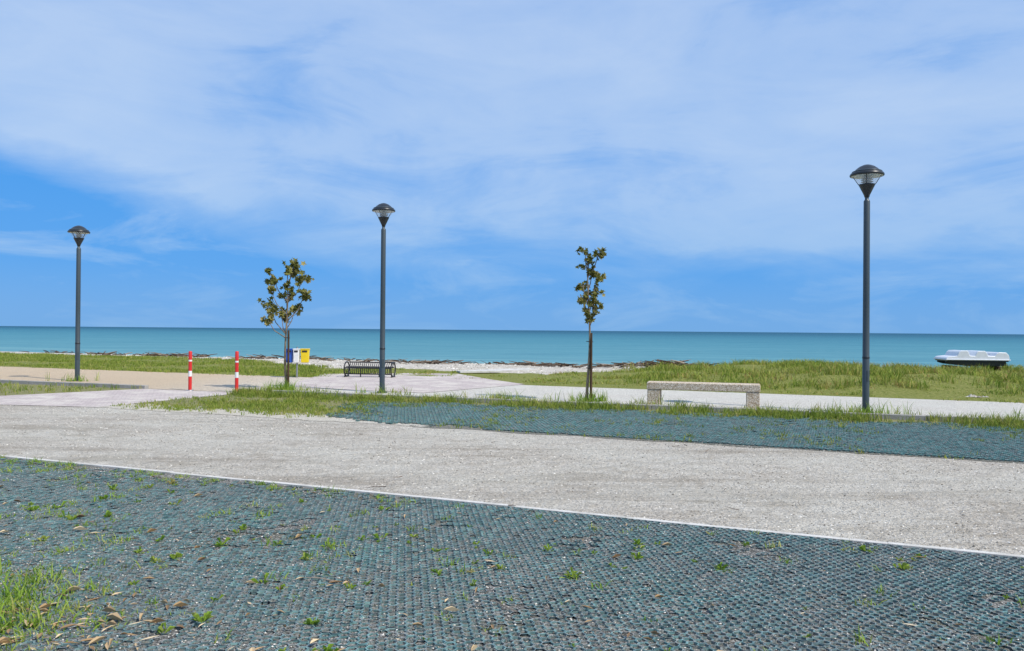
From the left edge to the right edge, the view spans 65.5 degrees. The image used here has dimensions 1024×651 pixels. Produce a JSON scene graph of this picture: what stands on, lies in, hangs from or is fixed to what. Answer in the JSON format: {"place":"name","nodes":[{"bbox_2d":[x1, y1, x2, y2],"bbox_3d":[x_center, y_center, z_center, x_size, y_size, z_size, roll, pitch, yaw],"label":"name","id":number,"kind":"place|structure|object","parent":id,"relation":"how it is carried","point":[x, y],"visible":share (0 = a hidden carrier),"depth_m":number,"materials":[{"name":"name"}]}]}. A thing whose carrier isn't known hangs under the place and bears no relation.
{"place":"outdoors","nodes":[
{"label":"outdoors","id":0,"kind":"place"},
{"bbox_2d":[0,352,378,376],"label":"meadow grass","id":1,"kind":"structure","parent":0,"point":[259,369],"depth_m":32.88,"materials":[{"name":"green plant"}]},
{"bbox_2d":[289,373,521,392],"bbox_3d":[-3.114,1.701,24.390,7.000,0.001,9.000,0,0,0],"label":"paved crossing","id":2,"kind":"object","parent":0,"point":[420,384],"visible":0.75,"depth_m":23.58,"materials":[{"name":"grey concrete"}]},
{"bbox_2d":[343,361,395,377],"bbox_3d":[-4.692,1.444,26.292,1.622,0.523,0.586,0,0,7],"label":"metal bench","id":3,"kind":"object","parent":2,"relation":"on","point":[364,367],"visible":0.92,"depth_m":26.13,"materials":[{"name":"grey metal"}]},
{"bbox_2d":[0,395,1023,554],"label":"gravel road","id":4,"kind":"structure","parent":0,"point":[937,504],"depth_m":9.11,"materials":[{"name":"grey gravel"}]},
{"bbox_2d":[0,380,141,395],"bbox_3d":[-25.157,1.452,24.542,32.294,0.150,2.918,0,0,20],"label":"verge grass","id":5,"kind":"structure","parent":4,"relation":"on","point":[46,389],"depth_m":20.09,"materials":[{"name":"green plant"}]},
{"bbox_2d":[0,389,236,406],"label":"block paving","id":6,"kind":"structure","parent":4,"relation":"on","point":[97,398],"depth_m":17.90,"materials":[{"name":"grey concrete"}]},
{"bbox_2d":[0,379,1023,422],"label":"kerb","id":7,"kind":"structure","parent":4,"relation":"on","point":[904,416],"depth_m":17.44,"materials":[{"name":"concrete"}]},
{"bbox_2d":[104,386,1023,462],"bbox_3d":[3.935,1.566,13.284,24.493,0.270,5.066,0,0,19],"label":"verge grass","id":8,"kind":"structure","parent":4,"relation":"on","point":[313,396],"depth_m":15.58,"materials":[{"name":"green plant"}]},
{"bbox_2d":[326,400,1023,461],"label":"grass paver grid","id":9,"kind":"object","parent":8,"relation":"on","point":[920,439],"depth_m":12.97,"materials":[{"name":"grey concrete"}]},
{"bbox_2d":[0,326,1023,367],"bbox_3d":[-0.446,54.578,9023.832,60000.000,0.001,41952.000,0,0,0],"label":"sea","id":10,"kind":"structure","parent":0,"point":[534,346],"depth_m":146.17,"materials":[{"name":"teal liquid"}]},
{"bbox_2d":[0,457,1023,650],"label":"paver bed","id":11,"kind":"object","parent":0,"point":[157,639],"depth_m":4.58,"materials":[{"name":"grey concrete"}]},
{"bbox_2d":[0,550,202,650],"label":"grass clump","id":12,"kind":"object","parent":11,"relation":"on","point":[8,594],"visible":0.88,"depth_m":4.42,"materials":[{"name":"green plant"}]},
{"bbox_2d":[0,477,1020,650],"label":"fallen leaves","id":13,"kind":"object","parent":11,"relation":"on","point":[44,606],"visible":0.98,"depth_m":4.29,"materials":[{"name":"plant"}]},
{"bbox_2d":[0,458,1023,650],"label":"grass paver grid","id":14,"kind":"object","parent":11,"relation":"on","point":[180,517],"depth_m":5.13,"materials":[{"name":"concrete"}]},
{"bbox_2d":[0,454,1023,650],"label":"paving weeds","id":15,"kind":"object","parent":11,"relation":"on","point":[229,511],"visible":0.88,"depth_m":5.87,"materials":[{"name":"green plant"}]},
{"bbox_2d":[0,466,1023,650],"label":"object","id":16,"kind":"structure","parent":11,"relation":"on","point":[453,578],"depth_m":5.12,"materials":[{"name":"plant"}]},
{"bbox_2d":[16,478,1023,650],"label":"rosette weeds","id":17,"kind":"object","parent":11,"relation":"on","point":[309,621],"visible":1,"depth_m":5.54,"materials":[{"name":"green plant"}]},
{"bbox_2d":[0,366,1023,417],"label":"promenade","id":18,"kind":"structure","parent":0,"point":[200,382],"depth_m":20.22,"materials":[{"name":"beige concrete"}]},
{"bbox_2d":[67,225,89,380],"bbox_3d":[-12.695,-0.648,23.303,0.596,4.557,0.596,1,0,-29],"label":"street lamp","id":19,"kind":"object","parent":18,"relation":"on","point":[78,230],"visible":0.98,"depth_m":23.25,"materials":[{"name":"metal"}]},
{"bbox_2d":[187,351,193,390],"bbox_3d":[-8.160,1.149,20.193,0.180,1.000,0.180,0,0,0],"label":"bollard","id":20,"kind":"object","parent":18,"relation":"on","point":[190,371],"visible":1,"depth_m":20.16,"materials":[{"name":"red paint"}]},
{"bbox_2d":[233,351,238,391],"bbox_3d":[-6.840,1.148,19.793,0.180,1.020,0.180,0,0,0],"label":"bollard","id":21,"kind":"object","parent":18,"relation":"on","point":[236,368],"visible":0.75,"depth_m":19.76,"materials":[{"name":"red paint"}]},
{"bbox_2d":[257,258,314,384],"bbox_3d":[-5.859,-0.054,20.601,1.464,3.453,0.782,1,0,-14],"label":"young tree","id":22,"kind":"object","parent":18,"relation":"on","point":[294,265],"visible":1,"depth_m":20.57,"materials":[{"name":"green plant"}]},
{"bbox_2d":[286,347,309,377],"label":"litter bins","id":23,"kind":"object","parent":18,"relation":"on","point":[294,355],"visible":0.95,"depth_m":25.72,"materials":[{"name":"plastic"}]},
{"bbox_2d":[372,203,394,392],"bbox_3d":[-3.234,-0.690,19.954,0.583,4.757,0.583,1,0,-26],"label":"street lamp","id":24,"kind":"object","parent":18,"relation":"on","point":[383,209],"visible":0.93,"depth_m":19.90,"materials":[{"name":"metal"}]},
{"bbox_2d":[44,372,1023,418],"bbox_3d":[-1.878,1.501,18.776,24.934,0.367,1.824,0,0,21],"label":"verge weeds","id":25,"kind":"object","parent":18,"relation":"on","point":[594,398],"visible":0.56,"depth_m":17.86,"materials":[{"name":"green plant"}]},
{"bbox_2d":[573,246,606,400],"bbox_3d":[1.760,-0.037,18.032,0.784,3.514,0.619,0,0,0],"label":"young tree","id":26,"kind":"object","parent":18,"relation":"on","point":[591,272],"visible":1,"depth_m":17.97,"materials":[{"name":"green plant"}]},
{"bbox_2d":[647,381,759,408],"bbox_3d":[3.988,1.464,16.642,2.280,0.530,0.460,0,0,16],"label":"concrete bench","id":27,"kind":"object","parent":18,"relation":"on","point":[656,388],"visible":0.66,"depth_m":16.45,"materials":[{"name":"concrete"}]},
{"bbox_2d":[849,164,884,412],"bbox_3d":[7.076,-0.734,15.905,0.648,4.967,0.648,1,0,-20],"label":"street lamp","id":28,"kind":"object","parent":18,"relation":"on","point":[866,173],"visible":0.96,"depth_m":15.85,"materials":[{"name":"metal"}]},
{"bbox_2d":[0,351,1023,402],"bbox_3d":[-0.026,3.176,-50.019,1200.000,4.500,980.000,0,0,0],"label":"ground","id":29,"kind":"structure","parent":0,"point":[907,393],"depth_m":25.13,"materials":[{"name":"green plant"}]},
{"bbox_2d":[74,354,611,372],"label":"beach stones","id":30,"kind":"object","parent":29,"relation":"on","point":[405,364],"visible":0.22,"depth_m":35.76,"materials":[{"name":"grey stone"}]},
{"bbox_2d":[22,350,719,367],"bbox_3d":[-11.637,1.788,46.359,48.584,0.907,12.814,0,0,26],"label":"driftwood","id":31,"kind":"object","parent":29,"relation":"on","point":[549,364],"visible":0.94,"depth_m":38.92,"materials":[{"name":"brown wood"}]},
{"bbox_2d":[457,368,537,372],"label":"beach walkway slabs","id":32,"kind":"structure","parent":29,"relation":"on","point":[493,370],"depth_m":29.83,"materials":[{"name":"grey concrete"}]},
{"bbox_2d":[1,455,1023,557],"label":"concrete edging","id":33,"kind":"object","parent":29,"relation":"on","point":[905,545],"visible":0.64,"depth_m":7.08,"materials":[{"name":"grey concrete"}]},
{"bbox_2d":[933,350,1010,370],"bbox_3d":[17.290,1.298,29.994,2.250,0.728,1.350,0,0,7],"label":"pedal boat","id":34,"kind":"object","parent":29,"relation":"on","point":[970,358],"visible":0.91,"depth_m":29.48,"materials":[{"name":"white plastic"}]},
{"bbox_2d":[966,394,987,397],"bbox_3d":[11.607,1.780,19.917,0.531,0.141,0.354,0,0,0],"label":"rock pile","id":35,"kind":"object","parent":29,"relation":"on","point":[970,395],"visible":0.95,"depth_m":19.86,"materials":[{"name":"grey stone"}]},
{"bbox_2d":[0,0,1023,333],"label":"sky","id":36,"kind":"structure","parent":0,"point":[711,149],"materials":[{"name":"blue"}]},
{"bbox_2d":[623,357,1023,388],"bbox_3d":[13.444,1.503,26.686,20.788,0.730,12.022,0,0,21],"label":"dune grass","id":37,"kind":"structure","parent":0,"point":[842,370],"depth_m":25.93,"materials":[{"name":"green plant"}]}
]}

